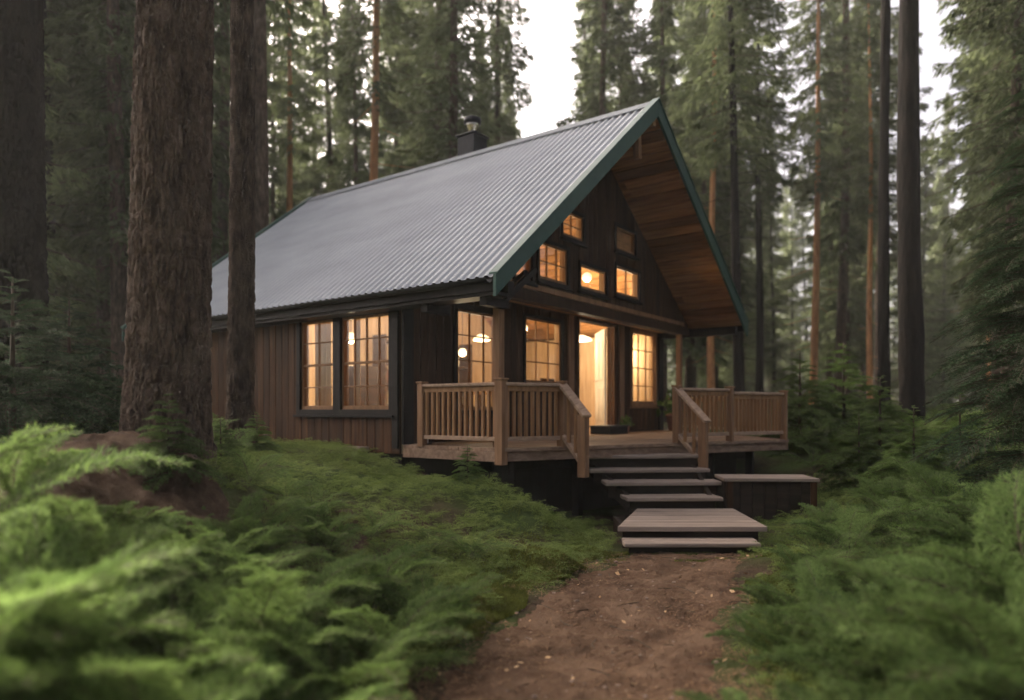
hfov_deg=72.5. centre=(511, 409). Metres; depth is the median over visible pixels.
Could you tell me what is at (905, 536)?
fir seedling
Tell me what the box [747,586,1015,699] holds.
fir bough
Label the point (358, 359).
curtain
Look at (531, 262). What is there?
window
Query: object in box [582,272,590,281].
pendant lamp
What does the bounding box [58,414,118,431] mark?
fir seedling
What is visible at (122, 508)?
fir bough
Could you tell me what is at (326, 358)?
curtain
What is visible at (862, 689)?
fir bough
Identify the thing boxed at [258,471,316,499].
fir seedling
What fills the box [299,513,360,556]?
fir seedling
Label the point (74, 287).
spruce tree
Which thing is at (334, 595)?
fir seedling
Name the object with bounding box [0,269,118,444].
fir sapling
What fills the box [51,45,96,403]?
spruce tree
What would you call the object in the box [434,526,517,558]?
fir seedling
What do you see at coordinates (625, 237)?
window
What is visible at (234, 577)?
fir bough
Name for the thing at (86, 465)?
fir bough
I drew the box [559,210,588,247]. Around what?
window
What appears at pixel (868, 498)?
fir seedling
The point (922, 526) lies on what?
fir bough
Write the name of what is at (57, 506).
fir bough
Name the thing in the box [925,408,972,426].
fir seedling
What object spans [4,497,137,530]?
fir bough
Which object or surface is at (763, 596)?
fir bough
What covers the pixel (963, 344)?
spruce tree
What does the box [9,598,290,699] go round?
fir bough
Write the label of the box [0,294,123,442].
fir sapling
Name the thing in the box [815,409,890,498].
fir sapling
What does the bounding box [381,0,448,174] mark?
spruce tree
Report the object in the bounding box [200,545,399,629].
fir bough
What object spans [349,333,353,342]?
pendant lamp
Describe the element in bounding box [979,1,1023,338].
spruce tree
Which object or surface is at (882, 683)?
fir seedling
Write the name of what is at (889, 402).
fir seedling
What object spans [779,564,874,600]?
fir bough
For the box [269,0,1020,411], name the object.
sky
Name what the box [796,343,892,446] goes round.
fir sapling
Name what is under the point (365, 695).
fir bough
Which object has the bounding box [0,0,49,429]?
conifer tree
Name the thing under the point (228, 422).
fir seedling
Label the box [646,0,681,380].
spruce tree
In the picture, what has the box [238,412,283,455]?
fir sapling
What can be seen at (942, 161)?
pine tree
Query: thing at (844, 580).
fir bough
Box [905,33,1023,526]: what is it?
young spruce
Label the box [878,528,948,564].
fir seedling
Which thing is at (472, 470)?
fir sapling
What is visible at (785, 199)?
spruce tree
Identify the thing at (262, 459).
fir seedling
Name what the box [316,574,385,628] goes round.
fir seedling
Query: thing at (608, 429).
doorstep
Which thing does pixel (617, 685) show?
pebbles
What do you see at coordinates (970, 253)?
spruce tree
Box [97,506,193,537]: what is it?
fir bough
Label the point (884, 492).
fir bough
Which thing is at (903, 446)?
fir sapling
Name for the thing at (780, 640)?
fern
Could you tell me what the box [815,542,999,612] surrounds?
fir bough
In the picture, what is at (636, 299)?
window
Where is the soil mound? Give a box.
[0,431,231,540]
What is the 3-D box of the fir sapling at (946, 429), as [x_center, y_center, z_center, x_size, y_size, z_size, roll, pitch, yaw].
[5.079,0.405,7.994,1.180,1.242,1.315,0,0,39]
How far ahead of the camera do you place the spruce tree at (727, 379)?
46.65 m
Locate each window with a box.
[293,318,335,416]
[333,311,392,417]
[451,303,492,417]
[512,253,537,286]
[523,313,563,382]
[535,239,572,291]
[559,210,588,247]
[577,260,610,299]
[614,222,639,260]
[614,262,643,304]
[630,327,658,407]
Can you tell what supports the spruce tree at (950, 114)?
on the ground at (762, 464)
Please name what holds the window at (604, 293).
in the cabin
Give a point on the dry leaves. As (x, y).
(623, 621)
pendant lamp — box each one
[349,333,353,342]
[458,313,465,355]
[473,316,489,341]
[580,335,591,341]
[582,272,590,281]
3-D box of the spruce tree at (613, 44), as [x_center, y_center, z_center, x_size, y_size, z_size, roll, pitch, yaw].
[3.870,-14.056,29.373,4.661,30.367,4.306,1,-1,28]
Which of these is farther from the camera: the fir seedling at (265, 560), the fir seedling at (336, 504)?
the fir seedling at (336, 504)
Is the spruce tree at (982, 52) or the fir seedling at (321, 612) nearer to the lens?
the fir seedling at (321, 612)
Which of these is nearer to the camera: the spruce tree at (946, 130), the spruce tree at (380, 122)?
the spruce tree at (380, 122)
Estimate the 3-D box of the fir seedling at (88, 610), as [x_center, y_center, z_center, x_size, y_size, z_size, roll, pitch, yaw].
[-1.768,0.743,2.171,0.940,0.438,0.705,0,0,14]
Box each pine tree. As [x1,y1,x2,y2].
[266,0,332,211]
[311,0,430,180]
[664,0,760,423]
[768,0,868,404]
[827,0,897,403]
[936,0,991,408]
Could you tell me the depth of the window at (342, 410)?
9.11 m
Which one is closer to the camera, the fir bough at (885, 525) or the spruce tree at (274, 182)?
the fir bough at (885, 525)
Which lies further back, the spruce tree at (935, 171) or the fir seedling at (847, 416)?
the spruce tree at (935, 171)
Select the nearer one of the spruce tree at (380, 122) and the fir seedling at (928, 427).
the fir seedling at (928, 427)
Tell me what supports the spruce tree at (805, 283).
on the ground at (762, 464)
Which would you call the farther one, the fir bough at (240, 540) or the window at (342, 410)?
the window at (342, 410)
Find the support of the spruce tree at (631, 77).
on the ground at (762, 464)
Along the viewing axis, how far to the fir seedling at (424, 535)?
5.49 m
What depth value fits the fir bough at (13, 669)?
1.95 m
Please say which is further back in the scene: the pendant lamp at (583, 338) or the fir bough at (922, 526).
the pendant lamp at (583, 338)
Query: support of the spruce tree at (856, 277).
on the ground at (762, 464)
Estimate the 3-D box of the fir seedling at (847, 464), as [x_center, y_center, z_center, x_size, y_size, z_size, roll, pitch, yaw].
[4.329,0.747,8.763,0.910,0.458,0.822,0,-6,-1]
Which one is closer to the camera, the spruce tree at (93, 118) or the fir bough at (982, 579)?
the fir bough at (982, 579)
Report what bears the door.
in the cabin
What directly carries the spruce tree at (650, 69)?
on the ground at (762, 464)
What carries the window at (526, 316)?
in the cabin
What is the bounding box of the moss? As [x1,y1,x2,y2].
[150,477,864,699]
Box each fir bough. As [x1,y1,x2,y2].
[0,421,195,539]
[0,427,145,506]
[0,491,192,586]
[0,501,174,689]
[0,536,204,699]
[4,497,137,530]
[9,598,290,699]
[23,501,182,540]
[57,637,285,699]
[59,500,223,598]
[88,531,232,588]
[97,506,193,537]
[100,566,392,687]
[106,669,334,699]
[109,567,275,639]
[123,511,226,560]
[136,620,413,699]
[171,525,274,589]
[173,515,307,561]
[187,490,316,551]
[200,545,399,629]
[277,496,363,547]
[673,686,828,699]
[729,584,817,619]
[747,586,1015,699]
[760,542,839,578]
[773,667,863,699]
[774,583,1002,698]
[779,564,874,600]
[787,550,908,594]
[792,499,849,536]
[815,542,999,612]
[816,670,940,699]
[841,473,929,519]
[845,498,963,540]
[866,558,1023,651]
[871,501,1023,558]
[874,456,1012,523]
[908,481,1023,527]
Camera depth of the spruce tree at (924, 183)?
50.49 m
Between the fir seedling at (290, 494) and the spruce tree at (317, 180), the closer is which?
the fir seedling at (290, 494)
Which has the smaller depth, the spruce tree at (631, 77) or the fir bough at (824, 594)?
the fir bough at (824, 594)
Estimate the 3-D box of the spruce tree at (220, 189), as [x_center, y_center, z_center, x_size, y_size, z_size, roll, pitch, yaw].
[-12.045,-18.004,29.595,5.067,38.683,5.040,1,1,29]
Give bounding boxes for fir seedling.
[0,526,60,580]
[0,585,104,653]
[15,551,204,670]
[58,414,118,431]
[93,576,269,659]
[107,539,307,616]
[114,621,331,695]
[199,590,356,660]
[213,417,239,441]
[213,428,255,453]
[214,519,309,560]
[217,454,256,468]
[219,448,300,487]
[235,461,287,485]
[235,544,318,588]
[238,496,304,526]
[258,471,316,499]
[274,479,348,524]
[276,542,342,582]
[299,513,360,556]
[300,489,354,513]
[312,586,348,609]
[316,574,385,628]
[345,570,400,604]
[357,507,417,539]
[396,550,445,572]
[402,527,462,556]
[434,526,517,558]
[722,581,892,646]
[733,565,861,606]
[779,526,889,586]
[789,544,875,586]
[801,598,858,672]
[802,507,866,545]
[816,456,885,481]
[822,558,899,602]
[828,492,951,543]
[832,421,897,439]
[832,532,912,575]
[835,409,899,432]
[845,470,936,506]
[858,508,942,548]
[865,467,909,488]
[869,652,931,686]
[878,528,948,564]
[881,418,948,443]
[882,401,896,423]
[888,474,1010,516]
[893,416,939,433]
[895,532,1023,575]
[904,416,949,438]
[920,455,1016,482]
[925,405,958,433]
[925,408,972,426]
[926,411,1015,429]
[927,596,1022,658]
[931,411,1023,435]
[933,405,1005,427]
[982,541,1023,583]
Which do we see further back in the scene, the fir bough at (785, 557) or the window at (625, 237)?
the window at (625, 237)
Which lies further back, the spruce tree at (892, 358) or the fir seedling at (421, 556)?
the spruce tree at (892, 358)
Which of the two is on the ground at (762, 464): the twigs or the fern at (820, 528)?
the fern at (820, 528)
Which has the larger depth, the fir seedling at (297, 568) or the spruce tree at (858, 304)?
the spruce tree at (858, 304)
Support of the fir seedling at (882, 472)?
on the ground at (762, 464)
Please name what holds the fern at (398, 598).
on the ground at (762, 464)
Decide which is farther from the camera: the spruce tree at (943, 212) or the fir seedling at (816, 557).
the spruce tree at (943, 212)
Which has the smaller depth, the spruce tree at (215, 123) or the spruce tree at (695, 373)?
the spruce tree at (215, 123)
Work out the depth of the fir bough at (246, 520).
4.37 m
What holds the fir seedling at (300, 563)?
on the ground at (762, 464)
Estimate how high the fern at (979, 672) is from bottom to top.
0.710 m
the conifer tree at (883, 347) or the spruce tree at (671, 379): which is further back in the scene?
the spruce tree at (671, 379)
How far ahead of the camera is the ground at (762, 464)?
5.95 m
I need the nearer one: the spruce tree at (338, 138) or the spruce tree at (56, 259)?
the spruce tree at (56, 259)
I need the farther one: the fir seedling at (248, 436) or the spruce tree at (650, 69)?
the spruce tree at (650, 69)
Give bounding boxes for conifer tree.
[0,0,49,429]
[118,0,216,463]
[224,0,255,446]
[254,0,315,232]
[877,0,891,405]
[896,0,926,438]
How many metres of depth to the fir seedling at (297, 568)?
3.93 m
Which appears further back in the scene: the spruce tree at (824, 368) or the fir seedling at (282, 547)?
the spruce tree at (824, 368)
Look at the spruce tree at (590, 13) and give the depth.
41.54 m
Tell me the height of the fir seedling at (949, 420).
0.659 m
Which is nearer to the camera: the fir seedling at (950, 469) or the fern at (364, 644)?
the fern at (364, 644)
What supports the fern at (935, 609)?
on the ground at (762, 464)
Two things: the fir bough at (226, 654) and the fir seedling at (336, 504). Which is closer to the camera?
the fir bough at (226, 654)
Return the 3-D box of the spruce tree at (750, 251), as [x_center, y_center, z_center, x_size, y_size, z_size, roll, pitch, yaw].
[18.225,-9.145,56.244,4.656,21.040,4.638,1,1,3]
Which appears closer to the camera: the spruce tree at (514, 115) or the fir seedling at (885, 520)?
the fir seedling at (885, 520)
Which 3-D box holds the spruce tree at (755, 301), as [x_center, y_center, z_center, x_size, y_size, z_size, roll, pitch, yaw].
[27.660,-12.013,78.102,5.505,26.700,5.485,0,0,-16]
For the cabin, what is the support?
on the ground at (762, 464)
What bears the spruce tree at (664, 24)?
on the ground at (762, 464)
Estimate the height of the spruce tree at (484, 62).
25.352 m
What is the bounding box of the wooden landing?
[613,508,766,553]
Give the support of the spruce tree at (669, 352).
on the ground at (762, 464)
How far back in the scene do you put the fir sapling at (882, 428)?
10.09 m
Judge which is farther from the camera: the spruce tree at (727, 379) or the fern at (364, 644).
the spruce tree at (727, 379)
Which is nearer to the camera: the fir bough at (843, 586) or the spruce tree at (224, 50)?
the fir bough at (843, 586)
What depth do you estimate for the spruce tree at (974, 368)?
57.46 m
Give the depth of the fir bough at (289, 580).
2.86 m
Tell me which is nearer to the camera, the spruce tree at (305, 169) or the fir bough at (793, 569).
the fir bough at (793, 569)
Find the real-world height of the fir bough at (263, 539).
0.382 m
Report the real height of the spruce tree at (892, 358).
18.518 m
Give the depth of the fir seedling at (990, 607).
2.79 m
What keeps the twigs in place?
on the path
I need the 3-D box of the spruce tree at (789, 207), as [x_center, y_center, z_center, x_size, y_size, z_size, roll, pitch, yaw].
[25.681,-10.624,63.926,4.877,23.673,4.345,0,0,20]
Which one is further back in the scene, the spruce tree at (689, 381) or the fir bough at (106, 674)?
the spruce tree at (689, 381)
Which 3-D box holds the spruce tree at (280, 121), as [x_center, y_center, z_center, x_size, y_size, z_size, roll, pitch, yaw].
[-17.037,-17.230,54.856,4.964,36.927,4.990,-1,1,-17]
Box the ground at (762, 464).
[0,412,1022,699]
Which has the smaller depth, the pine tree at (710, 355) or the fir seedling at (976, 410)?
the fir seedling at (976, 410)
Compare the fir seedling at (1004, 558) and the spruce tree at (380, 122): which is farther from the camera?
the spruce tree at (380, 122)
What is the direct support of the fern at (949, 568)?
on the ground at (762, 464)
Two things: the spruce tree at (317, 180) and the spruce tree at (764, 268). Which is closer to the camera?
the spruce tree at (317, 180)
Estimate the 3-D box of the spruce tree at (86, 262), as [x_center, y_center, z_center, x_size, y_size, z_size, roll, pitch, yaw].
[-16.771,-10.176,25.519,5.237,23.278,5.217,0,1,42]
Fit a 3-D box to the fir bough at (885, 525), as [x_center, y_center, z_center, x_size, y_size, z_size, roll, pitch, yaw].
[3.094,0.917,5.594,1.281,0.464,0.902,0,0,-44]
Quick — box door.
[594,328,606,424]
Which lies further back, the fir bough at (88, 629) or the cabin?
the cabin
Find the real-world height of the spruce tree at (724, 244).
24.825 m
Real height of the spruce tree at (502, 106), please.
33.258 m
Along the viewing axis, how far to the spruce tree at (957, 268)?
36.76 m
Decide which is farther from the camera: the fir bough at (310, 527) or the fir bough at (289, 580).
the fir bough at (310, 527)
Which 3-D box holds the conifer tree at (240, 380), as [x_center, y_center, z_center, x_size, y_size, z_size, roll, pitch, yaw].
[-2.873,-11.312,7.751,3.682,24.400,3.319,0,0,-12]
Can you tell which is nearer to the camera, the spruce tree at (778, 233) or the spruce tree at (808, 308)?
the spruce tree at (808, 308)
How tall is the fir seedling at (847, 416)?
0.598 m
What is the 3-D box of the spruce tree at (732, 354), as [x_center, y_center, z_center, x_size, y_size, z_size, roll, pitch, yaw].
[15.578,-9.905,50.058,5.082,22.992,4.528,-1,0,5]
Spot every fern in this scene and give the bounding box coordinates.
[216,599,475,699]
[297,581,482,666]
[301,541,449,612]
[367,570,503,644]
[703,603,853,668]
[740,556,890,651]
[786,505,898,562]
[816,552,1023,699]
[829,566,1023,699]
[868,468,1023,638]
[884,494,1023,574]
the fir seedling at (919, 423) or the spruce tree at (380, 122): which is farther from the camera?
the spruce tree at (380, 122)
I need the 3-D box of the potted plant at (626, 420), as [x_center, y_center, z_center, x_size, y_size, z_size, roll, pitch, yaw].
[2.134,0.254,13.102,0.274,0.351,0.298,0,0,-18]
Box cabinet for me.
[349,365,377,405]
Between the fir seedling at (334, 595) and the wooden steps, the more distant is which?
the wooden steps
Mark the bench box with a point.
(763, 496)
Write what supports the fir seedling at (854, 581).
on the ground at (762, 464)
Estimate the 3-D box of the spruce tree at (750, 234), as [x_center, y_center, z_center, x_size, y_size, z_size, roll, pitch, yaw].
[12.706,-15.088,39.313,4.291,32.183,4.125,-1,-1,3]
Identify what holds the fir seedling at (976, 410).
on the ground at (762, 464)
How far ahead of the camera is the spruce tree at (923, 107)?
35.48 m
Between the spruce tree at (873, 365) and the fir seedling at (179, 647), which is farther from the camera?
the spruce tree at (873, 365)
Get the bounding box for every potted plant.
[619,415,633,432]
[656,389,688,430]
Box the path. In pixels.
[439,551,746,699]
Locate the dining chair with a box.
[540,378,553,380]
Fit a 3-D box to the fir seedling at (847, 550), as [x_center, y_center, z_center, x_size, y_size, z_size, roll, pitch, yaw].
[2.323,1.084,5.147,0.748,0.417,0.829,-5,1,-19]
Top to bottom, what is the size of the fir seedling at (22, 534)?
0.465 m
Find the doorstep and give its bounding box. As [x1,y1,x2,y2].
[589,425,628,433]
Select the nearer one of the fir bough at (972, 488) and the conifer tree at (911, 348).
the fir bough at (972, 488)
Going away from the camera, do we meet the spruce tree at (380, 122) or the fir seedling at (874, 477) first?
the fir seedling at (874, 477)
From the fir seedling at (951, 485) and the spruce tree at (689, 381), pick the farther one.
the spruce tree at (689, 381)
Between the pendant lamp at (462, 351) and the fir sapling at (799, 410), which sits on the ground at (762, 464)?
the fir sapling at (799, 410)
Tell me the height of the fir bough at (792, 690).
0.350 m
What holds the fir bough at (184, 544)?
on the ground at (762, 464)
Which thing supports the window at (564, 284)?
in the cabin
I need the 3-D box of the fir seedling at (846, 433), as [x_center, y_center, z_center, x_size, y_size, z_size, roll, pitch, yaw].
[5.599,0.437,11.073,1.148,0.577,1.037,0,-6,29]
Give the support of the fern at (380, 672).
on the ground at (762, 464)
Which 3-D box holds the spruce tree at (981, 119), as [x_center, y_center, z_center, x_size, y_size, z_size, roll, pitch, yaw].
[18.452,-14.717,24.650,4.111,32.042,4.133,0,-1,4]
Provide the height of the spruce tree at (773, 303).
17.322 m
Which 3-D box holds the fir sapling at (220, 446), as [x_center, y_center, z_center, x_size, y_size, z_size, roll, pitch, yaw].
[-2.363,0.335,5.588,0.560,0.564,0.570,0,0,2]
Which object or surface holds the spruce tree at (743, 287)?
on the ground at (762, 464)
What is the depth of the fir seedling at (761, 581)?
4.40 m
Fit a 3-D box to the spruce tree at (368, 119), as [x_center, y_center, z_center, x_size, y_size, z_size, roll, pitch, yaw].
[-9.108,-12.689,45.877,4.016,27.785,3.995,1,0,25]
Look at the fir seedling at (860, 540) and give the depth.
5.02 m
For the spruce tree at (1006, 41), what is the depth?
14.91 m
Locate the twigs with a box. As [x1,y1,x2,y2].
[451,552,759,693]
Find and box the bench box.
[714,474,819,521]
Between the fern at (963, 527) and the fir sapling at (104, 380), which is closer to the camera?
the fern at (963, 527)
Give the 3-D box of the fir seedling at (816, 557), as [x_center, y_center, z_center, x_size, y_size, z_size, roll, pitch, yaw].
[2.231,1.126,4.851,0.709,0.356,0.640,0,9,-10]
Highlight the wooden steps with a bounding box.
[589,453,722,513]
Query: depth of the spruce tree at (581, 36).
47.09 m
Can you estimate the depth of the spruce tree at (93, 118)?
16.05 m
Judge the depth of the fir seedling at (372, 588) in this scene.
4.28 m
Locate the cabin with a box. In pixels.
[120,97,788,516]
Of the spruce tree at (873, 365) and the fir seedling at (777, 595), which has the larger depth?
the spruce tree at (873, 365)
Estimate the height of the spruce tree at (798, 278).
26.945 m
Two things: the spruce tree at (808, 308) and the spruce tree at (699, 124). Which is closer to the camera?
the spruce tree at (699, 124)
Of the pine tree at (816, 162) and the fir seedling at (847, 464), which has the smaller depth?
the fir seedling at (847, 464)
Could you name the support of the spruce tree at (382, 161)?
on the ground at (762, 464)
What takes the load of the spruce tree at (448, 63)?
on the ground at (762, 464)
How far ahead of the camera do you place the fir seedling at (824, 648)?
3.49 m
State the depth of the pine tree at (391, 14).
26.94 m
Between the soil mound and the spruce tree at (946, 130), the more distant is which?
the spruce tree at (946, 130)
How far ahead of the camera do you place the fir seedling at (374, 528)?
5.44 m
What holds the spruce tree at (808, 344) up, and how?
on the ground at (762, 464)
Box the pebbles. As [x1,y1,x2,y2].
[401,555,757,699]
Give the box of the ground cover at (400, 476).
[0,436,1023,699]
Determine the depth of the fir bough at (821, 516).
6.41 m
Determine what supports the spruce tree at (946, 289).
on the ground at (762, 464)
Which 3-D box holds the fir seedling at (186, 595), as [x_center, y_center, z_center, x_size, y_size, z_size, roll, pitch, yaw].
[-1.432,0.909,3.059,0.937,0.408,0.908,4,1,9]
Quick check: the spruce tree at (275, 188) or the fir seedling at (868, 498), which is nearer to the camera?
the fir seedling at (868, 498)
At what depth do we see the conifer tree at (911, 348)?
13.05 m
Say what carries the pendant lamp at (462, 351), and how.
hanging from the cabin
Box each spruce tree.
[43,0,132,405]
[43,0,135,402]
[44,52,98,381]
[46,0,134,374]
[46,1,128,399]
[48,3,96,373]
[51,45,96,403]
[54,2,228,377]
[130,0,230,260]
[211,5,230,263]
[212,0,285,259]
[266,0,306,223]
[269,43,282,222]
[270,0,318,219]
[275,164,294,212]
[278,3,344,204]
[284,0,370,196]
[321,0,388,193]
[322,0,368,185]
[358,6,390,183]
[363,3,414,176]
[365,0,429,178]
[379,0,495,170]
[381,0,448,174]
[394,0,511,166]
[428,3,471,156]
[462,0,534,146]
[472,45,493,128]
[473,28,492,123]
[489,0,513,141]
[500,68,521,139]
[554,0,647,127]
[568,0,597,114]
[577,0,614,121]
[587,0,649,111]
[614,60,636,104]
[617,0,715,421]
[643,0,673,93]
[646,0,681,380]
[664,4,745,396]
[667,0,797,391]
[667,69,706,396]
[667,341,684,394]
[667,345,697,388]
[669,0,753,377]
[675,102,750,415]
[683,2,755,387]
[703,246,764,391]
[706,170,771,408]
[709,0,809,391]
[719,231,755,388]
[720,7,780,379]
[745,169,805,415]
[745,199,780,390]
[746,113,790,389]
[752,90,788,391]
[765,170,811,405]
[776,187,804,381]
[780,165,823,403]
[789,0,872,405]
[789,0,897,414]
[794,206,859,404]
[797,202,865,391]
[808,1,875,359]
[810,18,875,408]
[811,204,862,379]
[833,0,935,417]
[850,5,892,407]
[851,224,895,398]
[853,91,894,396]
[890,175,945,416]
[890,233,930,404]
[890,241,898,406]
[890,266,929,407]
[893,135,953,413]
[920,0,1022,411]
[923,132,956,306]
[924,203,972,413]
[925,92,965,381]
[925,172,966,405]
[926,233,962,408]
[936,0,1023,433]
[944,39,1022,374]
[945,165,981,412]
[953,142,985,412]
[954,0,1023,310]
[955,230,964,384]
[962,325,1022,405]
[965,74,1008,186]
[966,56,1023,367]
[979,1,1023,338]
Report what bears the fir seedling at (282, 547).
on the ground at (762, 464)
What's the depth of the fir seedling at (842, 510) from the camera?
6.00 m
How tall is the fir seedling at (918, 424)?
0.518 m
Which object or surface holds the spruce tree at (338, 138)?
on the ground at (762, 464)
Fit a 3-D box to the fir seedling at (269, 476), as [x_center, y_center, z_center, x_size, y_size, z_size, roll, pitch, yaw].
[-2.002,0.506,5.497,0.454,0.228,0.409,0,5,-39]
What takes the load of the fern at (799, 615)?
on the ground at (762, 464)
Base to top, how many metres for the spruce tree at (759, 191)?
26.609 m
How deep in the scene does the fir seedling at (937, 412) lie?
13.00 m
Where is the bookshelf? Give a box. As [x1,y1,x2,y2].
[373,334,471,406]
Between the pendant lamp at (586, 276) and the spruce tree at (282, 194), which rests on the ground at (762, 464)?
the spruce tree at (282, 194)
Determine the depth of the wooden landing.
6.70 m
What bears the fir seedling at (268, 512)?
on the ground at (762, 464)
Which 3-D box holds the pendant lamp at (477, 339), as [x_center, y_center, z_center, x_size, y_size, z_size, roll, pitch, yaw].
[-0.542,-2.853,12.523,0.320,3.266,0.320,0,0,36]
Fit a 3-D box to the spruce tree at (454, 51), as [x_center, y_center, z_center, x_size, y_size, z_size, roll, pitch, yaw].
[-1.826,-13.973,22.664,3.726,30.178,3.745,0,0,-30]
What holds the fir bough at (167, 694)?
on the ground at (762, 464)
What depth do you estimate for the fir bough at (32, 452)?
3.51 m
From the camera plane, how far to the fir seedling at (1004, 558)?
3.81 m
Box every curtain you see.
[315,322,331,405]
[356,319,360,405]
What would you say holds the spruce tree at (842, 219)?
on the ground at (762, 464)
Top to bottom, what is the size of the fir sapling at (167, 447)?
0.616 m
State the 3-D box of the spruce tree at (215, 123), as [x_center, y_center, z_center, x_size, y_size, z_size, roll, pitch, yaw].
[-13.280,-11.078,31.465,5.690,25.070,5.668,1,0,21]
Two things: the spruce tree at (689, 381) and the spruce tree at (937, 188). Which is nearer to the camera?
the spruce tree at (689, 381)
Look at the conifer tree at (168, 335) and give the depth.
4.79 m
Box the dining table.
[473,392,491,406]
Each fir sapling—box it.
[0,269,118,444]
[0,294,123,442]
[124,393,227,492]
[213,418,246,475]
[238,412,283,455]
[449,445,488,484]
[745,348,849,456]
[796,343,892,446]
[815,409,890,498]
[823,375,924,468]
[854,405,958,502]
[905,393,1007,488]
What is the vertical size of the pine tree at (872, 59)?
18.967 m
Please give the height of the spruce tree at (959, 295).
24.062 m
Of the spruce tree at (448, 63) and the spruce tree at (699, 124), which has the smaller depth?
the spruce tree at (699, 124)
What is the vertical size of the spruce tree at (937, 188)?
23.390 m
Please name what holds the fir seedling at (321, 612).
on the ground at (762, 464)
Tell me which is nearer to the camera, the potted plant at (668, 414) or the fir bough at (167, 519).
the fir bough at (167, 519)
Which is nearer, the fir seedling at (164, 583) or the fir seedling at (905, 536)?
the fir seedling at (164, 583)
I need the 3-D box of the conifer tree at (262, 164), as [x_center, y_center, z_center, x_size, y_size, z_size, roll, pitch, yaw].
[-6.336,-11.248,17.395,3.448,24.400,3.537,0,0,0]
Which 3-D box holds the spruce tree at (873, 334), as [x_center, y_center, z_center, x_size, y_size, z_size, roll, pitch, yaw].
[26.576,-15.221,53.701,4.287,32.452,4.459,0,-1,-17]
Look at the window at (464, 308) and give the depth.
9.75 m
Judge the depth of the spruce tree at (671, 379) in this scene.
71.68 m
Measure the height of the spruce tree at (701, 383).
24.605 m
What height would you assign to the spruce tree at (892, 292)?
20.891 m
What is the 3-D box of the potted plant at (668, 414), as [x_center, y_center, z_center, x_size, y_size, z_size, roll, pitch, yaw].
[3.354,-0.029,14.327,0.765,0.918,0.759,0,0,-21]
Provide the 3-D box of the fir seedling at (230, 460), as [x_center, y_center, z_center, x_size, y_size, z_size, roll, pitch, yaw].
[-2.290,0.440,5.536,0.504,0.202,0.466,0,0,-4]
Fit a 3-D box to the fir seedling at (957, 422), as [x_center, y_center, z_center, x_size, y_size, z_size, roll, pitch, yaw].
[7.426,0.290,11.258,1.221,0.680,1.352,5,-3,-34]
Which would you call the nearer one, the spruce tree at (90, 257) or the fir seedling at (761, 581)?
the fir seedling at (761, 581)
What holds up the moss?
on the ground at (762, 464)
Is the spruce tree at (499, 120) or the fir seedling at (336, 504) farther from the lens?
the spruce tree at (499, 120)
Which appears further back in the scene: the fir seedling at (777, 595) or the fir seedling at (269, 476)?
the fir seedling at (269, 476)
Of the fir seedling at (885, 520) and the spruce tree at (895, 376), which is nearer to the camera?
the fir seedling at (885, 520)
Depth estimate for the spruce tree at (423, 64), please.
27.65 m
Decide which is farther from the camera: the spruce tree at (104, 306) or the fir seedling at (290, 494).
the spruce tree at (104, 306)
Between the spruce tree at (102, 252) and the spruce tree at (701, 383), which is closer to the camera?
the spruce tree at (102, 252)
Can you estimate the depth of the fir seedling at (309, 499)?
5.23 m
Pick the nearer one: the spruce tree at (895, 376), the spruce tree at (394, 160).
the spruce tree at (394, 160)
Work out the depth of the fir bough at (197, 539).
3.65 m
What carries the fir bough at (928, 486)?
on the ground at (762, 464)
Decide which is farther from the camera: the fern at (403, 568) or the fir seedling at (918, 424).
the fir seedling at (918, 424)
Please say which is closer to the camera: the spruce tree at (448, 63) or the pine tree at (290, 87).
the pine tree at (290, 87)
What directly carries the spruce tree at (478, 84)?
on the ground at (762, 464)
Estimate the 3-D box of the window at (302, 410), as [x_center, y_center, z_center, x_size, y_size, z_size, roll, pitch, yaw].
[-2.682,-0.600,9.621,0.920,1.400,0.130,0,0,36]
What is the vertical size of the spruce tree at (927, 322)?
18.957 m
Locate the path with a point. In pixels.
(577, 653)
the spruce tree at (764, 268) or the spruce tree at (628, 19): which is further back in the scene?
the spruce tree at (764, 268)
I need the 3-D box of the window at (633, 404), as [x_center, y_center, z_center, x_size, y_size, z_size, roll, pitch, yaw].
[2.655,-0.820,14.105,0.130,1.580,1.220,0,0,36]
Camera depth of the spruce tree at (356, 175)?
32.82 m
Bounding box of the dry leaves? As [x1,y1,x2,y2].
[438,555,748,691]
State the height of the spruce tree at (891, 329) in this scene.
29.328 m
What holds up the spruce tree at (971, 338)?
on the ground at (762, 464)

